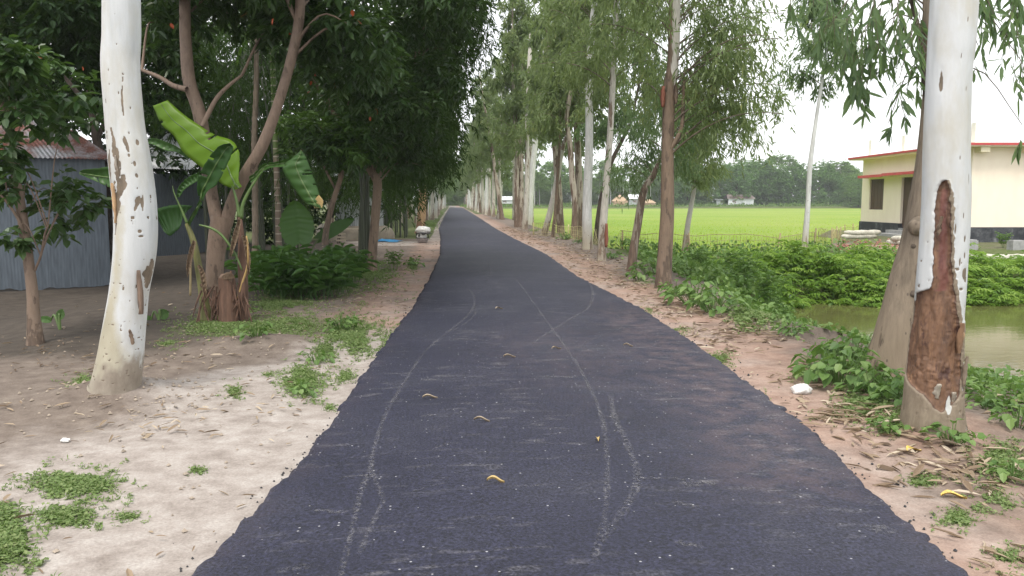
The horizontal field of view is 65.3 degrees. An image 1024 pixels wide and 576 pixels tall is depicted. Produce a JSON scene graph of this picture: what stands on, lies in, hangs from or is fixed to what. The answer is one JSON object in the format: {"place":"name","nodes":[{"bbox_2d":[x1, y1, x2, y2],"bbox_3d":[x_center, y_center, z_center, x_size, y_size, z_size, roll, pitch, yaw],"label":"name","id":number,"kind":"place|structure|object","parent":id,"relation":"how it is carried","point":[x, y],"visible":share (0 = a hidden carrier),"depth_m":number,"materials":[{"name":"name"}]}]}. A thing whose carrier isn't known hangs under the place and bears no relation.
{"place":"outdoors","nodes":[
{"label":"outdoors","id":0,"kind":"place"},
{"bbox_2d":[0,203,1023,575],"bbox_3d":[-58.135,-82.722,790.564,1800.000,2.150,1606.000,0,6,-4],"label":"ground","id":1,"kind":"structure","parent":0,"point":[120,549],"depth_m":5.82,"materials":[{"name":"soil"}]},
{"bbox_2d":[0,108,110,290],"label":"tin shed","id":2,"kind":"structure","parent":1,"relation":"on","point":[75,264],"depth_m":16.83,"materials":[{"name":"grey metal"}]},
{"bbox_2d":[5,0,105,144],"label":"grove tree","id":3,"kind":"object","parent":1,"relation":"on","point":[55,85],"visible":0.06,"depth_m":25.44,"materials":[{"name":"green plant"}]},
{"bbox_2d":[0,33,111,345],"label":"tree","id":4,"kind":"object","parent":1,"relation":"on","point":[26,71],"visible":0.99,"depth_m":8.69,"materials":[{"name":"green plant"}]},
{"bbox_2d":[0,0,223,261],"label":"tree","id":5,"kind":"object","parent":1,"relation":"on","point":[33,23],"visible":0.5,"depth_m":14.25,"materials":[{"name":"green plant"}]},
{"bbox_2d":[87,0,157,394],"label":"eucalyptus tree","id":6,"kind":"object","parent":1,"relation":"on","point":[118,366],"visible":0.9,"depth_m":6.07,"materials":[{"name":"white plant"}]},
{"bbox_2d":[50,36,210,217],"bbox_3d":[-12.810,-5.183,26.663,5.972,8.634,6.339,0,6,-4],"label":"grove tree","id":7,"kind":"object","parent":1,"relation":"on","point":[177,174],"visible":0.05,"depth_m":25.84,"materials":[{"name":"green plant"}]},
{"bbox_2d":[150,133,209,255],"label":"tin house","id":8,"kind":"structure","parent":1,"relation":"on","point":[177,242],"depth_m":26.21,"materials":[{"name":"grey metal"}]},
{"bbox_2d":[85,18,277,216],"bbox_3d":[-12.487,-6.178,30.423,6.823,9.620,5.578,-5,8,-39],"label":"grove tree","id":9,"kind":"object","parent":1,"relation":"on","point":[148,133],"visible":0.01,"depth_m":30.18,"materials":[{"name":"green plant"}]},
{"bbox_2d":[79,100,323,321],"bbox_3d":[-4.184,-0.891,10.505,3.628,3.173,0.622,2,7,20],"label":"banana plant","id":10,"kind":"object","parent":1,"relation":"on","point":[215,159],"visible":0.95,"depth_m":10.37,"materials":[{"name":"green plant"}]},
{"bbox_2d":[0,277,405,447],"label":"bark litter","id":11,"kind":"object","parent":1,"relation":"on","point":[145,436],"visible":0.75,"depth_m":6.77,"materials":[{"name":"brown plant"}]},
{"bbox_2d":[18,309,389,563],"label":"soil clods","id":12,"kind":"object","parent":1,"relation":"on","point":[184,530],"visible":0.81,"depth_m":6.18,"materials":[{"name":"beige soil"}]},
{"bbox_2d":[0,239,437,575],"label":"dry leaf litter","id":13,"kind":"object","parent":1,"relation":"on","point":[129,572],"visible":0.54,"depth_m":6.12,"materials":[{"name":"brown plant"}]},
{"bbox_2d":[0,211,443,575],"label":"grass","id":14,"kind":"structure","parent":1,"relation":"on","point":[13,537],"depth_m":6.75,"materials":[{"name":"green plant"}]},
{"bbox_2d":[218,272,238,321],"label":"cut banana stem","id":15,"kind":"object","parent":1,"relation":"on","point":[226,282],"visible":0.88,"depth_m":10.26,"materials":[{"name":"brown plant"}]},
{"bbox_2d":[155,26,312,244],"bbox_3d":[-11.555,-6.434,32.723,8.828,9.627,7.701,3,7,26],"label":"grove tree","id":16,"kind":"object","parent":1,"relation":"on","point":[270,230],"visible":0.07,"depth_m":32.00,"materials":[{"name":"green plant"}]},
{"bbox_2d":[233,320,274,341],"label":"broadleaf plant","id":17,"kind":"object","parent":1,"relation":"on","point":[263,330],"visible":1,"depth_m":8.57,"materials":[{"name":"green plant"}]},
{"bbox_2d":[251,39,258,250],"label":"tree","id":18,"kind":"object","parent":1,"relation":"on","point":[255,215],"visible":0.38,"depth_m":15.82,"materials":[{"name":"grey plant"}]},
{"bbox_2d":[237,267,292,299],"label":"leafy plant","id":19,"kind":"object","parent":1,"relation":"on","point":[259,288],"visible":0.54,"depth_m":12.61,"materials":[{"name":"green plant"}]},
{"bbox_2d":[140,4,391,258],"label":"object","id":20,"kind":"object","parent":1,"relation":"on","point":[232,96],"visible":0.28,"depth_m":23.02,"materials":[{"name":"green plant"}]},
{"bbox_2d":[229,10,305,246],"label":"areca palm","id":21,"kind":"object","parent":1,"relation":"on","point":[278,236],"visible":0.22,"depth_m":21.06,"materials":[{"name":"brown plant"}]},
{"bbox_2d":[250,245,300,300],"bbox_3d":[-3.725,-0.238,12.784,0.855,0.871,1.179,0,6,-3],"label":"leafy plant","id":22,"kind":"object","parent":1,"relation":"on","point":[271,274],"visible":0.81,"depth_m":12.61,"materials":[{"name":"green plant"}]},
{"bbox_2d":[141,0,411,311],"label":"forked tree","id":23,"kind":"object","parent":1,"relation":"on","point":[335,32],"visible":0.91,"depth_m":11.04,"materials":[{"name":"dark leaves"},{"name":"brown bark"}]},
{"bbox_2d":[228,45,354,240],"bbox_3d":[-8.597,-6.371,33.941,7.234,9.496,7.138,-6,8,-43],"label":"grove tree","id":24,"kind":"object","parent":1,"relation":"on","point":[311,207],"visible":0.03,"depth_m":32.99,"materials":[{"name":"green plant"}]},
{"bbox_2d":[279,262,329,299],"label":"leafy plant","id":25,"kind":"object","parent":1,"relation":"on","point":[307,279],"visible":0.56,"depth_m":12.66,"materials":[{"name":"green plant"}]},
{"bbox_2d":[289,253,333,298],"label":"leafy plant","id":26,"kind":"object","parent":1,"relation":"on","point":[313,262],"visible":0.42,"depth_m":12.79,"materials":[{"name":"green plant"}]},
{"bbox_2d":[280,254,347,300],"bbox_3d":[-3.161,-0.165,12.849,1.106,0.729,0.897,-1,6,-13],"label":"leafy plant","id":27,"kind":"object","parent":1,"relation":"on","point":[318,270],"visible":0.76,"depth_m":12.75,"materials":[{"name":"green plant"}]},
{"bbox_2d":[279,200,353,253],"bbox_3d":[-3.949,-0.986,16.285,1.504,1.588,0.264,-2,7,-22],"label":"elephant ear plant","id":28,"kind":"object","parent":1,"relation":"on","point":[296,225],"visible":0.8,"depth_m":16.16,"materials":[{"name":"green plant"}]},
{"bbox_2d":[274,108,384,244],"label":"young tree","id":29,"kind":"object","parent":1,"relation":"on","point":[360,159],"visible":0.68,"depth_m":14.79,"materials":[{"name":"green plant"}]},
{"bbox_2d":[306,248,357,292],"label":"leafy plant","id":30,"kind":"object","parent":1,"relation":"on","point":[337,255],"visible":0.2,"depth_m":13.78,"materials":[{"name":"green plant"}]},
{"bbox_2d":[319,257,365,296],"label":"leafy plant","id":31,"kind":"object","parent":1,"relation":"on","point":[349,282],"visible":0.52,"depth_m":13.20,"materials":[{"name":"green plant"}]},
{"bbox_2d":[322,312,362,332],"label":"broadleaf plant","id":32,"kind":"object","parent":1,"relation":"on","point":[343,326],"visible":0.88,"depth_m":9.71,"materials":[{"name":"green plant"}]},
{"bbox_2d":[315,156,394,240],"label":"tin house","id":33,"kind":"structure","parent":1,"relation":"on","point":[383,234],"depth_m":33.45,"materials":[{"name":"grey metal"}]},
{"bbox_2d":[274,0,509,270],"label":"bent tree","id":34,"kind":"object","parent":1,"relation":"on","point":[401,98],"visible":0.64,"depth_m":15.39,"materials":[{"name":"green plant"}]},
{"bbox_2d":[321,41,481,237],"bbox_3d":[-5.213,-7.665,40.977,7.505,9.855,29.271,0,6,-4],"label":"bamboo thicket","id":35,"kind":"object","parent":1,"relation":"on","point":[395,201],"visible":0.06,"depth_m":31.87,"materials":[{"name":"green plant"}]},
{"bbox_2d":[353,0,519,262],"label":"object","id":36,"kind":"object","parent":1,"relation":"on","point":[449,160],"visible":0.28,"depth_m":20.50,"materials":[{"name":"green plant"}]},
{"bbox_2d":[462,120,491,213],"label":"eucalyptus tree","id":37,"kind":"object","parent":1,"relation":"on","point":[482,185],"visible":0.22,"depth_m":103.61,"materials":[{"name":"green plant"}]},
{"bbox_2d":[464,57,501,215],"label":"eucalyptus tree","id":38,"kind":"object","parent":1,"relation":"on","point":[484,72],"visible":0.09,"depth_m":87.83,"materials":[{"name":"green plant"}]},
{"bbox_2d":[465,73,513,219],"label":"eucalyptus tree","id":39,"kind":"object","parent":1,"relation":"on","point":[481,161],"visible":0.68,"depth_m":68.88,"materials":[{"name":"green plant"}]},
{"bbox_2d":[474,104,511,216],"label":"eucalyptus tree","id":40,"kind":"object","parent":1,"relation":"on","point":[493,210],"visible":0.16,"depth_m":82.30,"materials":[{"name":"green plant"}]},
{"bbox_2d":[478,90,524,218],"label":"eucalyptus tree","id":41,"kind":"object","parent":1,"relation":"on","point":[494,108],"visible":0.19,"depth_m":74.20,"materials":[{"name":"green plant"}]},
{"bbox_2d":[474,0,539,227],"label":"eucalyptus tree","id":42,"kind":"object","parent":1,"relation":"on","point":[521,10],"visible":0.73,"depth_m":46.84,"materials":[{"name":"green plant"}]},
{"bbox_2d":[490,19,540,226],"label":"eucalyptus tree","id":43,"kind":"object","parent":1,"relation":"on","point":[506,154],"visible":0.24,"depth_m":48.08,"materials":[{"name":"brown plant"}]},
{"bbox_2d":[509,34,540,228],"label":"eucalyptus tree","id":44,"kind":"object","parent":1,"relation":"on","point":[525,138],"visible":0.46,"depth_m":45.56,"materials":[{"name":"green plant"}]},
{"bbox_2d":[510,0,551,224],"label":"eucalyptus tree","id":45,"kind":"object","parent":1,"relation":"on","point":[533,161],"visible":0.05,"depth_m":56.41,"materials":[{"name":"white plant"}]},
{"bbox_2d":[517,0,584,234],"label":"eucalyptus tree","id":46,"kind":"object","parent":1,"relation":"on","point":[554,142],"visible":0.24,"depth_m":39.23,"materials":[{"name":"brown plant"}]},
{"bbox_2d":[528,29,584,236],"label":"eucalyptus tree","id":47,"kind":"object","parent":1,"relation":"on","point":[553,45],"visible":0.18,"depth_m":34.78,"materials":[{"name":"brown plant"}]},
{"bbox_2d":[510,0,606,238],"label":"eucalyptus tree","id":48,"kind":"object","parent":1,"relation":"on","point":[553,105],"visible":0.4,"depth_m":33.36,"materials":[{"name":"green plant"}]},
{"bbox_2d":[537,2,606,239],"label":"eucalyptus tree","id":49,"kind":"object","parent":1,"relation":"on","point":[578,145],"visible":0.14,"depth_m":35.03,"materials":[{"name":"brown plant"}]},
{"bbox_2d":[173,307,972,571],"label":"asphalt crumbs","id":50,"kind":"object","parent":1,"relation":"on","point":[952,557],"visible":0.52,"depth_m":4.62,"materials":[{"name":"black asphalt"}]},
{"bbox_2d":[528,4,618,235],"bbox_3d":[3.050,-7.710,36.183,4.274,11.318,3.125,-2,7,-20],"label":"eucalyptus tree","id":51,"kind":"object","parent":1,"relation":"on","point":[548,217],"visible":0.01,"depth_m":36.58,"materials":[{"name":"green plant"}]},
{"bbox_2d":[529,0,658,249],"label":"eucalyptus tree","id":52,"kind":"object","parent":1,"relation":"on","point":[600,97],"visible":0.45,"depth_m":25.45,"materials":[{"name":"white plant"}]},
{"bbox_2d":[527,0,687,260],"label":"eucalyptus tree","id":53,"kind":"object","parent":1,"relation":"on","point":[585,69],"visible":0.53,"depth_m":20.54,"materials":[{"name":"green plant"}]},
{"bbox_2d":[566,35,667,244],"bbox_3d":[4.173,-5.429,29.913,3.716,7.912,2.810,-4,7,-33],"label":"eucalyptus tree","id":54,"kind":"object","parent":1,"relation":"on","point":[602,126],"visible":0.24,"depth_m":29.93,"materials":[{"name":"green plant"}]},
{"bbox_2d":[629,254,676,276],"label":"broadleaf plant","id":55,"kind":"object","parent":1,"relation":"on","point":[645,262],"visible":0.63,"depth_m":17.16,"materials":[{"name":"green plant"}]},
{"bbox_2d":[460,200,860,206],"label":"hedge scrub","id":56,"kind":"object","parent":1,"relation":"on","point":[701,205],"visible":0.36,"depth_m":228.53,"materials":[{"name":"green plant"}]},
{"bbox_2d":[594,83,739,271],"bbox_3d":[3.158,-2.451,18.039,2.960,4.362,3.126,-5,8,-38],"label":"eucalyptus tree","id":57,"kind":"object","parent":1,"relation":"on","point":[650,143],"visible":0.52,"depth_m":17.76,"materials":[{"name":"green plant"}]},
{"bbox_2d":[567,0,813,288],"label":"eucalyptus tree","id":58,"kind":"object","parent":1,"relation":"on","point":[714,72],"visible":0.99,"depth_m":13.92,"materials":[{"name":"green plant"}]},
{"bbox_2d":[674,177,706,205],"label":"tree","id":59,"kind":"object","parent":1,"relation":"on","point":[678,194],"visible":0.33,"depth_m":239.00,"materials":[{"name":"green plant"}]},
{"bbox_2d":[658,275,726,309],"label":"broadleaf plant","id":60,"kind":"object","parent":1,"relation":"on","point":[681,288],"visible":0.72,"depth_m":11.88,"materials":[{"name":"green plant"}]},
{"bbox_2d":[674,179,713,205],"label":"tree","id":61,"kind":"object","parent":1,"relation":"on","point":[687,193],"visible":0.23,"depth_m":241.71,"materials":[{"name":"green plant"}]},
{"bbox_2d":[679,247,714,272],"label":"shrub","id":62,"kind":"object","parent":1,"relation":"on","point":[699,254],"visible":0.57,"depth_m":18.20,"materials":[{"name":"green plant"}]},
{"bbox_2d":[642,83,767,252],"bbox_3d":[5.969,-3.809,25.863,3.512,5.592,3.315,-3,7,-25],"label":"eucalyptus tree","id":63,"kind":"object","parent":1,"relation":"on","point":[711,169],"visible":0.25,"depth_m":25.38,"materials":[{"name":"green plant"}]},
{"bbox_2d":[682,285,749,316],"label":"broadleaf plant","id":64,"kind":"object","parent":1,"relation":"on","point":[714,309],"visible":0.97,"depth_m":11.06,"materials":[{"name":"green plant"}]},
{"bbox_2d":[620,228,827,252],"bbox_3d":[7.624,-1.484,25.664,7.657,0.857,3.083,-1,6,-12],"label":"net fence","id":65,"kind":"object","parent":1,"relation":"on","point":[689,235],"visible":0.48,"depth_m":24.45,"materials":[{"name":"fabric"}]},
{"bbox_2d":[712,164,751,203],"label":"tree","id":66,"kind":"object","parent":1,"relation":"on","point":[730,188],"visible":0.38,"depth_m":240.45,"materials":[{"name":"green plant"}]},
{"bbox_2d":[712,162,760,205],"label":"tree","id":67,"kind":"object","parent":1,"relation":"on","point":[738,168],"visible":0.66,"depth_m":237.26,"materials":[{"name":"green plant"}]},
{"bbox_2d":[722,251,763,287],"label":"shrub","id":68,"kind":"object","parent":1,"relation":"on","point":[745,267],"visible":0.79,"depth_m":15.85,"materials":[{"name":"green plant"}]},
{"bbox_2d":[738,158,783,204],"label":"tree","id":69,"kind":"object","parent":1,"relation":"on","point":[757,200],"visible":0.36,"depth_m":243.82,"materials":[{"name":"green plant"}]},
{"bbox_2d":[500,227,1023,575],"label":"dry leaf litter","id":70,"kind":"object","parent":1,"relation":"on","point":[942,482],"visible":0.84,"depth_m":5.93,"materials":[{"name":"brown plant"}]},
{"bbox_2d":[738,265,794,309],"bbox_3d":[4.751,0.029,14.989,1.042,0.917,0.767,2,6,18],"label":"shrub","id":71,"kind":"object","parent":1,"relation":"on","point":[765,283],"visible":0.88,"depth_m":14.87,"materials":[{"name":"green plant"}]},
{"bbox_2d":[748,161,787,204],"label":"tree","id":72,"kind":"object","parent":1,"relation":"on","point":[765,170],"visible":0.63,"depth_m":243.06,"materials":[{"name":"green plant"}]},
{"bbox_2d":[760,154,802,186],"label":"tree","id":73,"kind":"object","parent":1,"relation":"on","point":[781,161],"visible":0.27,"depth_m":256.65,"materials":[{"name":"green plant"}]},
{"bbox_2d":[761,170,802,205],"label":"tree","id":74,"kind":"object","parent":1,"relation":"on","point":[777,186],"visible":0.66,"depth_m":241.65,"materials":[{"name":"green plant"}]},
{"bbox_2d":[696,275,872,340],"bbox_3d":[4.986,0.594,13.336,2.306,1.107,6.577,0,6,-4],"label":"shore scrub","id":75,"kind":"object","parent":1,"relation":"on","point":[866,338],"visible":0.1,"depth_m":14.84,"materials":[{"name":"green plant"}]},
{"bbox_2d":[770,321,813,339],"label":"broadleaf plant","id":76,"kind":"object","parent":1,"relation":"on","point":[793,332],"visible":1,"depth_m":9.10,"materials":[{"name":"green plant"}]},
{"bbox_2d":[766,162,818,205],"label":"tree","id":77,"kind":"object","parent":1,"relation":"on","point":[802,171],"visible":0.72,"depth_m":241.11,"materials":[{"name":"green plant"}]},
{"bbox_2d":[589,264,1023,508],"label":"bark litter","id":78,"kind":"object","parent":1,"relation":"on","point":[919,470],"visible":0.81,"depth_m":5.36,"materials":[{"name":"brown plant"}]},
{"bbox_2d":[764,0,863,246],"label":"eucalyptus tree","id":79,"kind":"object","parent":1,"relation":"on","point":[800,79],"visible":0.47,"depth_m":24.11,"materials":[{"name":"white plant"}]},
{"bbox_2d":[606,236,1023,323],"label":"bank scrub","id":80,"kind":"object","parent":1,"relation":"on","point":[719,272],"visible":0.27,"depth_m":17.96,"materials":[{"name":"green plant"}]},
{"bbox_2d":[611,275,1023,575],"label":"grass","id":81,"kind":"structure","parent":1,"relation":"on","point":[959,517],"depth_m":4.87,"materials":[{"name":"green plant"}]},
{"bbox_2d":[790,159,849,205],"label":"tree","id":82,"kind":"object","parent":1,"relation":"on","point":[821,172],"visible":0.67,"depth_m":240.37,"materials":[{"name":"green plant"}]},
{"bbox_2d":[822,159,855,198],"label":"tree","id":83,"kind":"object","parent":1,"relation":"on","point":[846,165],"visible":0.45,"depth_m":246.67,"materials":[{"name":"green plant"}]},
{"bbox_2d":[787,339,892,389],"bbox_3d":[2.779,0.647,6.826,0.821,0.397,0.904,-1,6,-5],"label":"broadleaf plant","id":84,"kind":"object","parent":1,"relation":"on","point":[817,368],"visible":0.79,"depth_m":6.73,"materials":[{"name":"green plant"}]},
{"bbox_2d":[822,332,870,363],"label":"broadleaf plant","id":85,"kind":"object","parent":1,"relation":"on","point":[855,339],"visible":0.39,"depth_m":7.68,"materials":[{"name":"green plant"}]},
{"bbox_2d":[839,173,861,207],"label":"tree","id":86,"kind":"object","parent":1,"relation":"on","point":[857,183],"visible":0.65,"depth_m":229.10,"materials":[{"name":"green plant"}]},
{"bbox_2d":[707,239,1023,309],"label":"creeper cover","id":87,"kind":"object","parent":1,"relation":"on","point":[810,257],"visible":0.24,"depth_m":17.61,"materials":[{"name":"green plant"}]},
{"bbox_2d":[833,363,903,398],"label":"broadleaf plant","id":88,"kind":"object","parent":1,"relation":"on","point":[859,373],"visible":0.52,"depth_m":6.33,"materials":[{"name":"green plant"}]},
{"bbox_2d":[853,370,904,400],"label":"broadleaf plant","id":89,"kind":"object","parent":1,"relation":"on","point":[871,387],"visible":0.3,"depth_m":6.22,"materials":[{"name":"green plant"}]},
{"bbox_2d":[871,375,903,406],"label":"broadleaf plant","id":90,"kind":"object","parent":1,"relation":"on","point":[888,394],"visible":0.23,"depth_m":5.89,"materials":[{"name":"green plant"}]},
{"bbox_2d":[865,413,912,433],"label":"broadleaf plant","id":91,"kind":"object","parent":1,"relation":"on","point":[894,428],"visible":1,"depth_m":5.26,"materials":[{"name":"green plant"}]},
{"bbox_2d":[775,0,1023,377],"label":"leaning tree","id":92,"kind":"object","parent":1,"relation":"on","point":[889,341],"visible":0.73,"depth_m":6.91,"materials":[{"name":"brown plant"}]},
{"bbox_2d":[776,316,1023,417],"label":"ground cover","id":93,"kind":"object","parent":1,"relation":"on","point":[1002,385],"visible":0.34,"depth_m":6.48,"materials":[{"name":"green plant"}]},
{"bbox_2d":[848,122,1023,241],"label":"house","id":94,"kind":"structure","parent":1,"relation":"on","point":[997,190],"depth_m":30.11,"materials":[{"name":"beige paint"}]},
{"bbox_2d":[870,179,883,209],"bbox_3d":[17.300,-4.421,37.764,0.100,1.430,1.460,0,6,0],"label":"window","id":95,"kind":"structure","parent":94,"relation":"in","point":[877,187],"depth_m":37.77,"materials":[{"name":"brown paint"}]},
{"bbox_2d":[902,177,912,227],"bbox_3d":[17.328,-3.699,34.754,0.085,2.220,1.300,0,6,0],"label":"door","id":96,"kind":"structure","parent":94,"relation":"in","point":[908,180],"depth_m":35.04,"materials":[{"name":"brown paint"}]},
{"bbox_2d":[899,0,978,435],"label":"eucalyptus tree","id":97,"kind":"object","parent":1,"relation":"on","point":[936,374],"visible":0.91,"depth_m":5.13,"materials":[{"name":"white plant"}]},
{"bbox_2d":[918,418,986,445],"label":"broadleaf plant","id":98,"kind":"object","parent":1,"relation":"on","point":[963,437],"visible":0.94,"depth_m":5.00,"materials":[{"name":"green plant"}]},
{"bbox_2d":[965,390,1017,411],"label":"broadleaf plant","id":99,"kind":"object","parent":1,"relation":"on","point":[995,402],"visible":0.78,"depth_m":5.97,"materials":[{"name":"green plant"}]},
{"bbox_2d":[985,458,1023,482],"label":"broadleaf plant","id":100,"kind":"object","parent":1,"relation":"on","point":[1002,472],"visible":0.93,"depth_m":4.45,"materials":[{"name":"green plant"}]},
{"bbox_2d":[986,404,1023,429],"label":"broadleaf plant","id":101,"kind":"object","parent":1,"relation":"on","point":[1008,419],"visible":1,"depth_m":5.42,"materials":[{"name":"green plant"}]},
{"bbox_2d":[12,0,1023,200],"label":"sky","id":102,"kind":"structure","parent":0,"point":[836,140],"materials":[{"name":"white"}]},
{"bbox_2d":[192,207,968,575],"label":"road","id":103,"kind":"structure","parent":0,"point":[694,461],"depth_m":4.59,"materials":[{"name":"grey asphalt"}]},
{"bbox_2d":[495,208,860,252],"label":"rice field","id":104,"kind":"structure","parent":0,"point":[843,214],"depth_m":74.87,"materials":[{"name":"green plant"}]},
{"bbox_2d":[791,301,1023,378],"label":"pond water","id":105,"kind":"structure","parent":0,"point":[994,336],"depth_m":14.00,"materials":[{"name":"green liquid"}]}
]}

